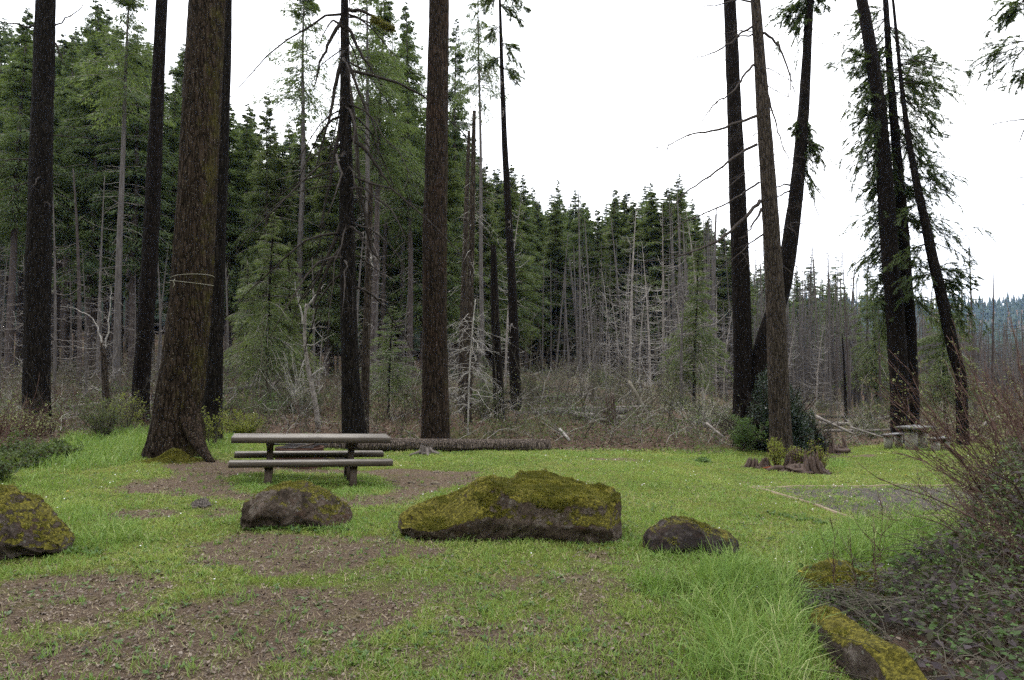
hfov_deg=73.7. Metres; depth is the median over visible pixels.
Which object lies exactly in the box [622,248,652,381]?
dead tree
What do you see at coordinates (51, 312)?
dead tree
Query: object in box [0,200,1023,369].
forest
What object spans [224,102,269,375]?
fir tree
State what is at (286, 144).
fir tree
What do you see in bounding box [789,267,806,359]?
fir tree
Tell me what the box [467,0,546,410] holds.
fir tree
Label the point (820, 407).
bush
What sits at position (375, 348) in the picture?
dead tree
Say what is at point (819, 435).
evergreen bush
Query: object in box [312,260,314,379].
dead tree
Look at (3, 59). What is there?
fir tree
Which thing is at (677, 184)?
fir tree
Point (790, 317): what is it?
fir tree
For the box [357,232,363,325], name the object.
dead tree
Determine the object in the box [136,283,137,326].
dead tree
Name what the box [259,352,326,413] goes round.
bare shrub
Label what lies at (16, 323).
dead tree
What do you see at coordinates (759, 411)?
evergreen bush
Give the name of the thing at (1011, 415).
vine maple
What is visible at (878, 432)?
bush
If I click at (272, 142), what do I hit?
fir tree
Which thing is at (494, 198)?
fir tree
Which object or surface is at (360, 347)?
fir tree
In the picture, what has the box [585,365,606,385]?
bush
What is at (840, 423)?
fallen log
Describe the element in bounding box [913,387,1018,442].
bare shrub
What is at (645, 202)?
fir tree
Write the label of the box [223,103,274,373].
fir tree
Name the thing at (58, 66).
fir tree
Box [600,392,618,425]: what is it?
stump
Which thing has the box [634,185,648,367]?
fir tree
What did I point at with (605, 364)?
dead tree
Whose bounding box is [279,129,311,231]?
fir tree
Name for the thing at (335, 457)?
rock
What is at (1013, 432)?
vine maple
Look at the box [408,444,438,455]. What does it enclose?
stump
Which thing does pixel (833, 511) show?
edging timber
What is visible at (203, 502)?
rock
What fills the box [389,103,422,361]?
fir tree
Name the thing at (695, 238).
fir tree
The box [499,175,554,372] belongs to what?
fir tree
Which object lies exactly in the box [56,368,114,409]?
fallen log
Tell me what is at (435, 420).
fir tree
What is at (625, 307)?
dead tree
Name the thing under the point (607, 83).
sky
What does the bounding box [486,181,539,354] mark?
fir tree
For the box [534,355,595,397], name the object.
bare shrub
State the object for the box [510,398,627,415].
fallen log
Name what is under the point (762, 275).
fir tree
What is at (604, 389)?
bush
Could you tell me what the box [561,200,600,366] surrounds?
fir tree
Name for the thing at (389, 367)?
fir tree
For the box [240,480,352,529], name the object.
dark boulder
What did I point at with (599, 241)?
fir tree
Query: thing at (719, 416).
bush
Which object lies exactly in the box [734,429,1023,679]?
bramble thicket
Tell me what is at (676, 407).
bare shrub
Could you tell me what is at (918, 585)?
dry stems
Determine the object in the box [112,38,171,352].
fir tree
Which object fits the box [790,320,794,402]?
dead tree
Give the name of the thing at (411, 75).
fir tree
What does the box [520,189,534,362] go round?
fir tree
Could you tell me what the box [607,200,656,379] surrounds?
fir tree
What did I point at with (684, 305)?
dead tree
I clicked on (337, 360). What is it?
dead tree
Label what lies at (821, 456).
shrub
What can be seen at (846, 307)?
fir tree
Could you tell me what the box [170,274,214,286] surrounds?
twine
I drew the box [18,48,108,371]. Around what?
fir tree
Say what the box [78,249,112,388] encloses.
dead tree
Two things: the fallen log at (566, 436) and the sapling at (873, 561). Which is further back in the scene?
the fallen log at (566, 436)
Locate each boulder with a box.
[0,483,75,559]
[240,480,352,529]
[398,469,621,543]
[643,514,739,555]
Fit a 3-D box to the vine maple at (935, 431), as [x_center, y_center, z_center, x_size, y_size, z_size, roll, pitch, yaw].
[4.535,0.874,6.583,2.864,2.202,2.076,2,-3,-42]
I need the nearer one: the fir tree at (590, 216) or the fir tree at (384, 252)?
the fir tree at (384, 252)
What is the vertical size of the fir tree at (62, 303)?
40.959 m
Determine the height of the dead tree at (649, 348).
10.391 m
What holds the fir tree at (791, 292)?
on the ground at (338, 605)
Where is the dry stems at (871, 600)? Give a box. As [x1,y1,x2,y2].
[800,578,960,638]
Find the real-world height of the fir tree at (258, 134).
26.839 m
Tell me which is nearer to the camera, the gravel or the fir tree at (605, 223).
the gravel
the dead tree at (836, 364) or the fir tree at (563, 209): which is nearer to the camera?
the dead tree at (836, 364)
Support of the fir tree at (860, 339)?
on the ground at (338, 605)
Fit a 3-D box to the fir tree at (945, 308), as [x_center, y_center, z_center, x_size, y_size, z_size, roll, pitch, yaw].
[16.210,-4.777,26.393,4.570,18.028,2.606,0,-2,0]
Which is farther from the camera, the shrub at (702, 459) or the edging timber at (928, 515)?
the shrub at (702, 459)
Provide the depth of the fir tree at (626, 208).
72.03 m
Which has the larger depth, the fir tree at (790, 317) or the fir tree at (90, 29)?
the fir tree at (790, 317)
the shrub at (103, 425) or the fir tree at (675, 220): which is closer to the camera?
the shrub at (103, 425)
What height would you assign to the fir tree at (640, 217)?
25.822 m
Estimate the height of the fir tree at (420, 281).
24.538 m
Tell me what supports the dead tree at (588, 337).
on the ground at (338, 605)
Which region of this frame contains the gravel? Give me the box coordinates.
[10,510,1017,676]
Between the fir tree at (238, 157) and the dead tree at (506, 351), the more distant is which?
the fir tree at (238, 157)
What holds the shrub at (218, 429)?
on the ground at (338, 605)
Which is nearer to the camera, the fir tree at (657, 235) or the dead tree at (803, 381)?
the dead tree at (803, 381)
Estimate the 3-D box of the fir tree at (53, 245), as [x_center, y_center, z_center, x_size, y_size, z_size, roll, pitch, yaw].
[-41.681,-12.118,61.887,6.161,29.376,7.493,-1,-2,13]
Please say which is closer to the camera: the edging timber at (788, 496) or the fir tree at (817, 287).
the edging timber at (788, 496)
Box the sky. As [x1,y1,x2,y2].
[0,0,1023,306]
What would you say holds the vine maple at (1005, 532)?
on the ground at (338, 605)
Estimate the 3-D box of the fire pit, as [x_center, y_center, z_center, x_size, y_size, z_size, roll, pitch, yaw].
[-4.147,2.279,13.322,0.951,0.580,0.940,-2,-3,40]
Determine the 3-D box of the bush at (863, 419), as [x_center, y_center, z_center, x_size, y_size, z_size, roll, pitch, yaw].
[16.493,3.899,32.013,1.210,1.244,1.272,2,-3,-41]
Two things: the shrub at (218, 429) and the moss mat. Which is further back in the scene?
the shrub at (218, 429)
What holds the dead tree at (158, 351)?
on the ground at (338, 605)
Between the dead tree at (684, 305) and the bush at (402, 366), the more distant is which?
the dead tree at (684, 305)
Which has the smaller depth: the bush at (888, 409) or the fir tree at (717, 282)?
the bush at (888, 409)
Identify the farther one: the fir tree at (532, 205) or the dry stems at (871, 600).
the fir tree at (532, 205)
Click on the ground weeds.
(77, 548)
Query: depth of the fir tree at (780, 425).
20.01 m
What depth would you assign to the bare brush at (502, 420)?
23.51 m
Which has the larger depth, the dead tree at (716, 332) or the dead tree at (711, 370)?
the dead tree at (716, 332)
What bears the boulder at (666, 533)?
on the ground at (338, 605)
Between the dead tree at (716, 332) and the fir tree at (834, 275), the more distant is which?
the fir tree at (834, 275)
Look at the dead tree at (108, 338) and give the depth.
55.46 m
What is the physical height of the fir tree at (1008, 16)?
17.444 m
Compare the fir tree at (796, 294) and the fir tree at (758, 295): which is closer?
the fir tree at (758, 295)
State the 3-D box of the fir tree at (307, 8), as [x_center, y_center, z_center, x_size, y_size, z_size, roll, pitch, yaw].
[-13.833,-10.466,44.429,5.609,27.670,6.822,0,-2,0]
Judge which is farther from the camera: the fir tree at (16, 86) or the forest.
the forest
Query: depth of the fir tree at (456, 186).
46.85 m
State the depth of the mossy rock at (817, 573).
5.40 m
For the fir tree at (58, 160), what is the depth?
46.02 m
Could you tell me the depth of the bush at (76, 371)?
41.92 m
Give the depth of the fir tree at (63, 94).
49.99 m
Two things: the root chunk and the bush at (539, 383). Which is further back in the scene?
the bush at (539, 383)
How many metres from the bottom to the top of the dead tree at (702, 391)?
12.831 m
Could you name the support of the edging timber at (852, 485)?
on the ground at (338, 605)
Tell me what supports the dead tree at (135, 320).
on the ground at (338, 605)
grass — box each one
[0,422,999,679]
[0,433,1021,679]
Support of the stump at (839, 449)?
on the ground at (338, 605)
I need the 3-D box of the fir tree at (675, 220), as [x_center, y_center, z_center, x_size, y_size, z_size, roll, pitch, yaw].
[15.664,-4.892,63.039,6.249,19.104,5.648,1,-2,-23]
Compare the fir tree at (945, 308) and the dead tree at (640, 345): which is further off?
the dead tree at (640, 345)
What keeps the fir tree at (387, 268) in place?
on the ground at (338, 605)
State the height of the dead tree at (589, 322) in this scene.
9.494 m
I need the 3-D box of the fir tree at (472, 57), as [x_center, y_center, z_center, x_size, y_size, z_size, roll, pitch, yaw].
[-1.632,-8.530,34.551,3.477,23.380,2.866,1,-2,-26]
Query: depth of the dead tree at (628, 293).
63.81 m
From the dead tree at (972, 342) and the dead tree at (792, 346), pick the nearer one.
the dead tree at (972, 342)
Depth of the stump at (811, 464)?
15.24 m
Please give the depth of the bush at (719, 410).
25.69 m
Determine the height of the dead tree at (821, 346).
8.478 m
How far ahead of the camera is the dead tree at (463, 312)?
26.02 m
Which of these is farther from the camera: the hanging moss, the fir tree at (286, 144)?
the fir tree at (286, 144)
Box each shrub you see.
[69,397,128,438]
[97,390,148,431]
[202,397,234,445]
[223,408,265,433]
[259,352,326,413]
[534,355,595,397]
[600,346,678,411]
[655,379,732,427]
[695,455,712,462]
[727,414,768,450]
[765,437,787,465]
[788,445,809,463]
[805,436,833,466]
[837,404,889,436]
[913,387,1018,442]
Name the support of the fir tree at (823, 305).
on the ground at (338, 605)
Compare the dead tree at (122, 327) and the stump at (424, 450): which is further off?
the dead tree at (122, 327)
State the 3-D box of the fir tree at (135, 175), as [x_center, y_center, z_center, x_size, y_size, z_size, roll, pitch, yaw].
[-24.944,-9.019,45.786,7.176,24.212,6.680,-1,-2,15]
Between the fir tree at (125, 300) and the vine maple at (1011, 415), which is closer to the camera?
the vine maple at (1011, 415)
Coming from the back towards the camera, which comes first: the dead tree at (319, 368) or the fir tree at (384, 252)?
the fir tree at (384, 252)
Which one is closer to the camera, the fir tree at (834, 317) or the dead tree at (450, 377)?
the dead tree at (450, 377)
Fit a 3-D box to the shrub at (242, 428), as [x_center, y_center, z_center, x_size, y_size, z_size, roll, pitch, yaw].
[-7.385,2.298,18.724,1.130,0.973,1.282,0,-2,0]
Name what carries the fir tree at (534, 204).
on the ground at (338, 605)
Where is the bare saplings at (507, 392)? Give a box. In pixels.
[0,295,1023,442]
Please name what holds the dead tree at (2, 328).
on the ground at (338, 605)
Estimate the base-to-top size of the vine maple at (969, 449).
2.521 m
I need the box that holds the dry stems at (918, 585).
[868,561,1006,609]
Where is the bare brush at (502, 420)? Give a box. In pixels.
[0,341,1023,446]
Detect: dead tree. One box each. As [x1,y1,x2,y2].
[0,242,21,397]
[3,196,8,324]
[5,258,23,386]
[20,173,92,395]
[51,239,52,366]
[60,253,97,402]
[61,253,83,379]
[62,288,123,414]
[72,168,81,387]
[73,213,79,369]
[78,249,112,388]
[96,176,104,382]
[105,250,109,364]
[121,289,126,371]
[123,270,154,359]
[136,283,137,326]
[151,244,170,392]
[152,319,154,371]
[156,262,162,367]
[225,263,228,386]
[288,284,333,431]
[310,335,330,397]
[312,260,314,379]
[336,339,338,373]
[357,181,386,432]
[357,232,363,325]
[373,256,380,385]
[383,318,403,394]
[396,288,418,391]
[421,299,515,435]
[447,130,475,412]
[447,303,458,405]
[448,110,505,422]
[475,286,479,374]
[476,197,542,387]
[484,245,505,419]
[570,257,610,365]
[574,281,611,366]
[578,179,583,381]
[583,274,603,369]
[584,261,621,372]
[590,314,618,385]
[598,202,666,391]
[601,283,636,375]
[607,279,642,382]
[613,247,644,366]
[613,247,677,393]
[617,282,661,386]
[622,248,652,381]
[624,203,686,396]
[649,299,668,382]
[658,289,710,396]
[664,244,712,397]
[672,208,731,400]
[672,269,704,383]
[698,281,732,397]
[703,307,732,400]
[703,313,721,401]
[786,305,788,352]
[787,329,805,394]
[789,322,800,387]
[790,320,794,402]
[796,322,837,410]
[798,312,804,407]
[809,330,811,404]
[812,324,814,397]
[820,315,822,379]
[824,329,826,404]
[829,312,840,399]
[835,316,838,408]
[841,252,851,413]
[842,333,847,421]
[853,319,857,406]
[873,290,881,410]
[967,240,982,414]
[986,267,995,407]
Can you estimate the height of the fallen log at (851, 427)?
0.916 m
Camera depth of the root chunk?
15.53 m
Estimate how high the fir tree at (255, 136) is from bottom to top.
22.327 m
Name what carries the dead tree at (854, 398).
on the ground at (338, 605)
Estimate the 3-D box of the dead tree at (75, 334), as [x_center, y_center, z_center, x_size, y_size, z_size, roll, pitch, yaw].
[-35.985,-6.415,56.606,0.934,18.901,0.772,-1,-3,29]
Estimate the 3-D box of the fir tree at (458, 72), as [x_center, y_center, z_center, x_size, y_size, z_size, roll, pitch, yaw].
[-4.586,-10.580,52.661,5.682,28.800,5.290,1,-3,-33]
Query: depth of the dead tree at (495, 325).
22.91 m
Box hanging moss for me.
[367,13,395,32]
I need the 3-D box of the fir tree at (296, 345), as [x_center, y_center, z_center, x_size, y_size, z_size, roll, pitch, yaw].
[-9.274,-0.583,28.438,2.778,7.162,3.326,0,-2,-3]
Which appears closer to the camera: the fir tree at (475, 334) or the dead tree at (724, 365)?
the dead tree at (724, 365)
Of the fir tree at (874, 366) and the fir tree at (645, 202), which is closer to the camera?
the fir tree at (874, 366)
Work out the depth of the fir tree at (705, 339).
35.85 m
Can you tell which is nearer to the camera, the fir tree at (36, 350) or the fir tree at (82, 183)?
the fir tree at (36, 350)
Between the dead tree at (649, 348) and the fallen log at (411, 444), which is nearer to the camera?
the fallen log at (411, 444)
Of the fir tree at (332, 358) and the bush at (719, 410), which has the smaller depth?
the bush at (719, 410)
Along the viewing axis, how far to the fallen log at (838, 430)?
28.80 m
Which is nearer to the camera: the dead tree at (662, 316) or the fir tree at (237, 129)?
the dead tree at (662, 316)
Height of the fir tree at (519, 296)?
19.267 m
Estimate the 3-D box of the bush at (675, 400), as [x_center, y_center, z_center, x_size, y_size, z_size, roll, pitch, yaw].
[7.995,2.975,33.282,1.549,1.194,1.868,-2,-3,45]
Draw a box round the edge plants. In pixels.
[1,399,987,453]
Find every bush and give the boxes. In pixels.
[0,393,73,440]
[0,428,60,468]
[0,451,32,482]
[21,433,85,457]
[65,362,89,381]
[95,381,130,394]
[222,379,249,418]
[236,391,288,414]
[263,377,335,410]
[384,354,414,382]
[392,371,456,416]
[472,380,509,418]
[503,363,565,401]
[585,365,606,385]
[590,370,622,387]
[593,381,624,406]
[656,392,693,408]
[681,401,709,414]
[697,390,732,434]
[697,408,732,423]
[714,364,846,454]
[794,408,834,453]
[815,399,832,412]
[852,411,875,428]
[855,401,881,421]
[860,397,889,415]
[860,418,883,437]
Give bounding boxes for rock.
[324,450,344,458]
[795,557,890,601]
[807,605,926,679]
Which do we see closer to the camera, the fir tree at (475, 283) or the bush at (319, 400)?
the bush at (319, 400)
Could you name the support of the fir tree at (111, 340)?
on the ground at (338, 605)
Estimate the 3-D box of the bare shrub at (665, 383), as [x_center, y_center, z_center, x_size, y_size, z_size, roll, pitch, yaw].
[5.528,1.837,29.842,3.579,3.214,4.375,0,-2,0]
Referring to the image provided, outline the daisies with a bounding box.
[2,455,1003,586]
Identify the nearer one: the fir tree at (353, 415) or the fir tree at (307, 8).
the fir tree at (353, 415)
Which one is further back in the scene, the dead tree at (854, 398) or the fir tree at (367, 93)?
the dead tree at (854, 398)
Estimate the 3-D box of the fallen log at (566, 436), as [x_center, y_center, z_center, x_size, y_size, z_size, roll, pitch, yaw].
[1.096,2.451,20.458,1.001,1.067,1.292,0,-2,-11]
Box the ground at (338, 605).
[0,307,1023,679]
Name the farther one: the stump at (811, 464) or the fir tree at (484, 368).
the fir tree at (484, 368)
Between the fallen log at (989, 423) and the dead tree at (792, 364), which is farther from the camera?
the dead tree at (792, 364)
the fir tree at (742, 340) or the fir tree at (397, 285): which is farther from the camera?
the fir tree at (397, 285)
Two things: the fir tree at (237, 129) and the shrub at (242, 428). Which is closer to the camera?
the shrub at (242, 428)
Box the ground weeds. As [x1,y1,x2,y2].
[0,435,991,679]
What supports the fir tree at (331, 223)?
on the ground at (338, 605)
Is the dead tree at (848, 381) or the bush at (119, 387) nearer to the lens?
the bush at (119, 387)
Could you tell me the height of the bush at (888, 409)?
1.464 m
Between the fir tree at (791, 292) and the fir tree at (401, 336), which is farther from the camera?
the fir tree at (791, 292)
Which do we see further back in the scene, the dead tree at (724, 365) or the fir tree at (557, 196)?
the fir tree at (557, 196)
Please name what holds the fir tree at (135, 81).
on the ground at (338, 605)
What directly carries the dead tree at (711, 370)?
on the ground at (338, 605)
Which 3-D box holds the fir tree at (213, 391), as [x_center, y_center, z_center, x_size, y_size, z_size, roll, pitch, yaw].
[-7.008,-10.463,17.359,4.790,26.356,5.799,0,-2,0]
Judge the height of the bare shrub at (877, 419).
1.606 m
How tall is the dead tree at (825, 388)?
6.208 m
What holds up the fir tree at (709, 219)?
on the ground at (338, 605)
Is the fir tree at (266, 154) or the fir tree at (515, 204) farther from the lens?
the fir tree at (515, 204)
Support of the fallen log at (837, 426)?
on the ground at (338, 605)
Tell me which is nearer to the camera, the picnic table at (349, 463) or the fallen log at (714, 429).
the picnic table at (349, 463)
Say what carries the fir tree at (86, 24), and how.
on the ground at (338, 605)
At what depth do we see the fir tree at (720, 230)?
82.45 m
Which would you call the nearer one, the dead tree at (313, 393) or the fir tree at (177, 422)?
the fir tree at (177, 422)
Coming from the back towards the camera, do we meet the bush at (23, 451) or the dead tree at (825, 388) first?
the dead tree at (825, 388)
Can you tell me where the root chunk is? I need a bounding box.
[766,465,785,470]
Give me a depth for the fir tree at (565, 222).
81.54 m
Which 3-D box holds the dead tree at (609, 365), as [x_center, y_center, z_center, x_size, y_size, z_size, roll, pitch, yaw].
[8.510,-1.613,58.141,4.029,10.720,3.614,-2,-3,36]
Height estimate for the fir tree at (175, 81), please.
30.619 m
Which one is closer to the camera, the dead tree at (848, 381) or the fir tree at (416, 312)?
the dead tree at (848, 381)
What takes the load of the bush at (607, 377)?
on the ground at (338, 605)
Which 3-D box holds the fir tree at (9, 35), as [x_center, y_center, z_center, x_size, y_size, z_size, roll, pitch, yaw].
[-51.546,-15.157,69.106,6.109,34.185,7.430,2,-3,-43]
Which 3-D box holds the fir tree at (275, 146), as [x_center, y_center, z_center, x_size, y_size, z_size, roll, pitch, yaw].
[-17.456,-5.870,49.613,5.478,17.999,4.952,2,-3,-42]
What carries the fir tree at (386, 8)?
on the ground at (338, 605)
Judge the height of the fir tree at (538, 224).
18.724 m
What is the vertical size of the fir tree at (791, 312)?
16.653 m
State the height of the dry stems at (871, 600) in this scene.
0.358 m
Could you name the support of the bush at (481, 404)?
on the ground at (338, 605)
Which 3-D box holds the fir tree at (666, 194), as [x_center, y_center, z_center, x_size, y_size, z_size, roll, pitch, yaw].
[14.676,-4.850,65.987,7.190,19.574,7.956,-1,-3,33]
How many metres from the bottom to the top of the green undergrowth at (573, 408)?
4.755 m
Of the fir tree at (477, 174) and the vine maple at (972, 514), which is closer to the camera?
the vine maple at (972, 514)
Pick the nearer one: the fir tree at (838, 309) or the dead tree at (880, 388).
the dead tree at (880, 388)
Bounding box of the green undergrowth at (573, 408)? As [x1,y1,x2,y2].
[0,359,1023,448]
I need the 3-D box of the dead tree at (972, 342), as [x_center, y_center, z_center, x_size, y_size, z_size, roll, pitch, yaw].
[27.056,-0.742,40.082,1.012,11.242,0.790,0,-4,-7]
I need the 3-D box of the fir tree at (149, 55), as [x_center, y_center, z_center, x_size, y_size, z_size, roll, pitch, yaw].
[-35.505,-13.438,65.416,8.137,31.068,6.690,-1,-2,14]
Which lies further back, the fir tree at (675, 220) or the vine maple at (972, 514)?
the fir tree at (675, 220)
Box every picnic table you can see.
[228,433,392,486]
[881,425,952,450]
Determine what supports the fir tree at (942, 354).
on the ground at (338, 605)
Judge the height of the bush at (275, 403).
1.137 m
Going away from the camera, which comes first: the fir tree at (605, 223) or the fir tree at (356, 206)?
the fir tree at (356, 206)
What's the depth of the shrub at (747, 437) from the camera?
20.70 m
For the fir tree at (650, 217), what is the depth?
65.07 m
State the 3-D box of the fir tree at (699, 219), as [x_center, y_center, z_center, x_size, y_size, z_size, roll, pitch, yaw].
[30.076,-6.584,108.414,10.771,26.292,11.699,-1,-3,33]
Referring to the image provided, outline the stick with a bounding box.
[293,443,316,448]
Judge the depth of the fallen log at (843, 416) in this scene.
37.34 m
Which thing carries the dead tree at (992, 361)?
on the ground at (338, 605)
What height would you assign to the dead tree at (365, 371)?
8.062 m
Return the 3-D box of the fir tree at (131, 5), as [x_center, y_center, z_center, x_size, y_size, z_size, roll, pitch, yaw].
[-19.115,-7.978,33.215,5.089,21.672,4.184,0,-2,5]
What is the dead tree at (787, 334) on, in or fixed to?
on the ground at (338, 605)
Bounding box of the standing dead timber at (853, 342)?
[528,171,1023,408]
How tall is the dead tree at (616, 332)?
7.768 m
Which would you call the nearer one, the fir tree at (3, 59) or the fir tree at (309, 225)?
the fir tree at (309, 225)
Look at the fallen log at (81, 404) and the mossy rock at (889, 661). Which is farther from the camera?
the fallen log at (81, 404)
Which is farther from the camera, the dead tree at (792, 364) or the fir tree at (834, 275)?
the fir tree at (834, 275)
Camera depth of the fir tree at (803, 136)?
23.13 m
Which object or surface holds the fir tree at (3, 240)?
on the ground at (338, 605)
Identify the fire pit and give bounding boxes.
[274,443,327,468]
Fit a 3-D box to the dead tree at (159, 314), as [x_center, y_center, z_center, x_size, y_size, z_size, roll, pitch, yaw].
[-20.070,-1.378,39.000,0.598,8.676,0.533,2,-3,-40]
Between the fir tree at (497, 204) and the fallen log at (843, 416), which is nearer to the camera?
the fallen log at (843, 416)
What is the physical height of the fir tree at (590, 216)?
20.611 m
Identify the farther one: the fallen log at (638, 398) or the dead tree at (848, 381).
the dead tree at (848, 381)
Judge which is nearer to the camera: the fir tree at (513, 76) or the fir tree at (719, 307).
the fir tree at (513, 76)
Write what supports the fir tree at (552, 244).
on the ground at (338, 605)
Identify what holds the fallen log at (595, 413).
on the ground at (338, 605)
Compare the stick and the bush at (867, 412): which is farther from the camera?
the bush at (867, 412)
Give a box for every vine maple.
[849,347,1023,516]
[857,461,1023,586]
[860,317,1023,545]
[862,423,1023,595]
[864,301,1023,542]
[960,350,1023,438]
[961,340,1023,459]
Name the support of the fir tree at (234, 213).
on the ground at (338, 605)
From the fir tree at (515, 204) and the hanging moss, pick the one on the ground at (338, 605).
the fir tree at (515, 204)
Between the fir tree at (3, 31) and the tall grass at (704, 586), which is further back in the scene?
the fir tree at (3, 31)
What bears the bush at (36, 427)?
on the ground at (338, 605)
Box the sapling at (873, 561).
[817,491,898,600]
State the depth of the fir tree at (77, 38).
62.95 m
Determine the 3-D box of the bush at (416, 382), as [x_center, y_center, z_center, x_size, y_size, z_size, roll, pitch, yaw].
[-3.119,1.967,23.848,2.157,2.002,2.052,1,-2,-18]
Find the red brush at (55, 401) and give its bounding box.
[0,354,459,446]
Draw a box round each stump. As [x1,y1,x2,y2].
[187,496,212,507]
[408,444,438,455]
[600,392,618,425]
[741,457,771,468]
[780,447,831,475]
[815,434,853,454]
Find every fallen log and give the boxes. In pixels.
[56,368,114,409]
[225,378,263,393]
[255,377,280,401]
[286,438,550,451]
[473,384,566,403]
[503,378,561,402]
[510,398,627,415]
[529,404,569,440]
[535,391,648,410]
[541,381,590,389]
[567,381,608,399]
[572,391,628,418]
[627,373,656,425]
[705,412,739,437]
[813,403,866,425]
[815,415,852,434]
[819,411,884,418]
[821,407,890,431]
[850,416,884,437]
[977,409,1002,428]
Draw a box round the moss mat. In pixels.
[132,447,216,464]
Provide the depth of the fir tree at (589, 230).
66.33 m
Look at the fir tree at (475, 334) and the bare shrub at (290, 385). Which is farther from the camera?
the fir tree at (475, 334)
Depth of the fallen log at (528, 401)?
29.05 m
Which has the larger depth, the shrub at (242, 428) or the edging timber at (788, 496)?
the shrub at (242, 428)
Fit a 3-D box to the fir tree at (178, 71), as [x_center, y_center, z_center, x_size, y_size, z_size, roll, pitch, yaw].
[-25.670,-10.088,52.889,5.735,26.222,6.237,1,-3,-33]
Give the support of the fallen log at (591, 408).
on the ground at (338, 605)
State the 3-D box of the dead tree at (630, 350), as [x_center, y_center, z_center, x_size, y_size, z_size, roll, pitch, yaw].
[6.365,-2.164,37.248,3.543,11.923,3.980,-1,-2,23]
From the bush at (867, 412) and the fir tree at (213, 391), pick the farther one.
the bush at (867, 412)
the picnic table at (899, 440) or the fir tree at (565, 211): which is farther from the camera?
the fir tree at (565, 211)
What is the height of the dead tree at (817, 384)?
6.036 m
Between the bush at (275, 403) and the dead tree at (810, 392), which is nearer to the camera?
the bush at (275, 403)
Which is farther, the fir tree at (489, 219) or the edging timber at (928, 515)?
the fir tree at (489, 219)
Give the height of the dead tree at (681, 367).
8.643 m
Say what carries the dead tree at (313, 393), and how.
on the ground at (338, 605)
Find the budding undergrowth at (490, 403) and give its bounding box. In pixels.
[0,352,1022,447]
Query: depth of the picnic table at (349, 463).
10.94 m
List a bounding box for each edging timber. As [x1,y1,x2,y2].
[750,487,811,502]
[753,483,967,487]
[813,503,845,515]
[879,514,956,519]
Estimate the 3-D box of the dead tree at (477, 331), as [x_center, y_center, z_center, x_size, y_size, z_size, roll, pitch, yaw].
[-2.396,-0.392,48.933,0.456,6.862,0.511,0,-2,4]
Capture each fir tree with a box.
[0,0,85,431]
[0,8,79,380]
[0,18,16,89]
[0,25,20,358]
[0,26,32,366]
[0,32,28,326]
[0,80,23,340]
[0,80,75,366]
[15,28,32,329]
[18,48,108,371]
[19,39,109,373]
[20,34,89,371]
[51,4,140,379]
[52,0,140,374]
[53,47,68,320]
[56,26,87,332]
[56,35,82,347]
[61,22,89,333]
[63,0,177,385]
[71,40,170,373]
[81,9,128,341]
[81,25,178,377]
[100,78,179,375]
[103,25,144,327]
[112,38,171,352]
[123,43,169,342]
[123,244,127,341]
[130,0,167,422]
[136,85,181,365]
[141,0,225,462]
[163,63,183,154]
[164,43,184,204]
[202,0,231,439]
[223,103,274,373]
[223,109,264,346]
[223,115,248,342]
[223,212,317,403]
[223,261,273,394]
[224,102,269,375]
[225,0,482,450]
[230,112,239,355]
[231,109,263,328]
[233,93,296,364]
[235,146,312,380]
[245,140,295,371]
[247,0,337,379]
[252,240,322,395]
[268,125,295,257]
[274,117,316,360]
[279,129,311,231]
[281,122,306,214]
[283,126,362,378]
[285,128,359,371]
[291,124,339,370]
[309,131,339,370]
[310,93,393,364]
[321,0,413,383]
[332,0,424,385]
[337,98,400,370]
[352,31,420,379]
[357,127,407,369]
[358,138,422,371]
[359,304,421,417]
[370,21,426,374]
[373,2,451,382]
[388,107,460,375]
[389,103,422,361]
[395,119,421,370]
[400,130,489,371]
[420,0,449,438]
[421,19,488,376]
[447,120,488,372]
[448,0,516,389]
[454,164,508,370]
[461,135,494,237]
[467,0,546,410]
[472,356,505,403]
[473,173,502,371]
[473,176,488,365]
[474,164,544,377]
[474,168,503,358]
[479,181,544,359]
[484,170,499,367]
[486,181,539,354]
[493,183,520,367]
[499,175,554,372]
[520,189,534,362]
[521,202,561,371]
[525,199,552,362]
[528,187,567,361]
[529,211,554,367]
[531,200,581,371]
[533,193,572,368]
[538,179,578,359]
[551,195,567,364]
[559,190,595,358]
[560,203,581,366]
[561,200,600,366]
[561,205,572,361]
[566,195,600,367]
[571,207,602,364]
[578,208,623,365]
[590,198,634,373]
[591,199,637,374]
[596,203,611,370]
[599,187,623,368]
[601,191,644,355]
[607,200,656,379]
[613,189,680,382]
[621,201,693,371]
[629,203,644,363]
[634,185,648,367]
[635,182,660,370]
[637,188,700,380]
[644,0,850,457]
[650,187,708,347]
[655,245,732,403]
[663,188,694,379]
[672,174,693,242]
[682,215,729,370]
[686,198,702,278]
[696,218,702,233]
[699,219,729,356]
[700,215,722,295]
[702,227,731,374]
[715,244,760,367]
[717,226,730,320]
[717,248,759,366]
[721,0,753,445]
[752,0,847,402]
[754,265,764,323]
[759,260,764,314]
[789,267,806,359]
[789,295,793,363]
[789,300,793,355]
[790,278,793,320]
[795,257,823,316]
[804,271,820,358]
[812,277,821,366]
[815,276,825,344]
[820,257,850,326]
[820,279,830,349]
[820,281,840,364]
[820,285,843,363]
[822,0,910,443]
[831,0,962,424]
[832,282,843,352]
[833,270,889,406]
[840,284,852,363]
[852,318,864,389]
[871,0,995,444]
[917,281,994,427]
[964,0,1023,218]
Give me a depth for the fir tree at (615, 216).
68.85 m

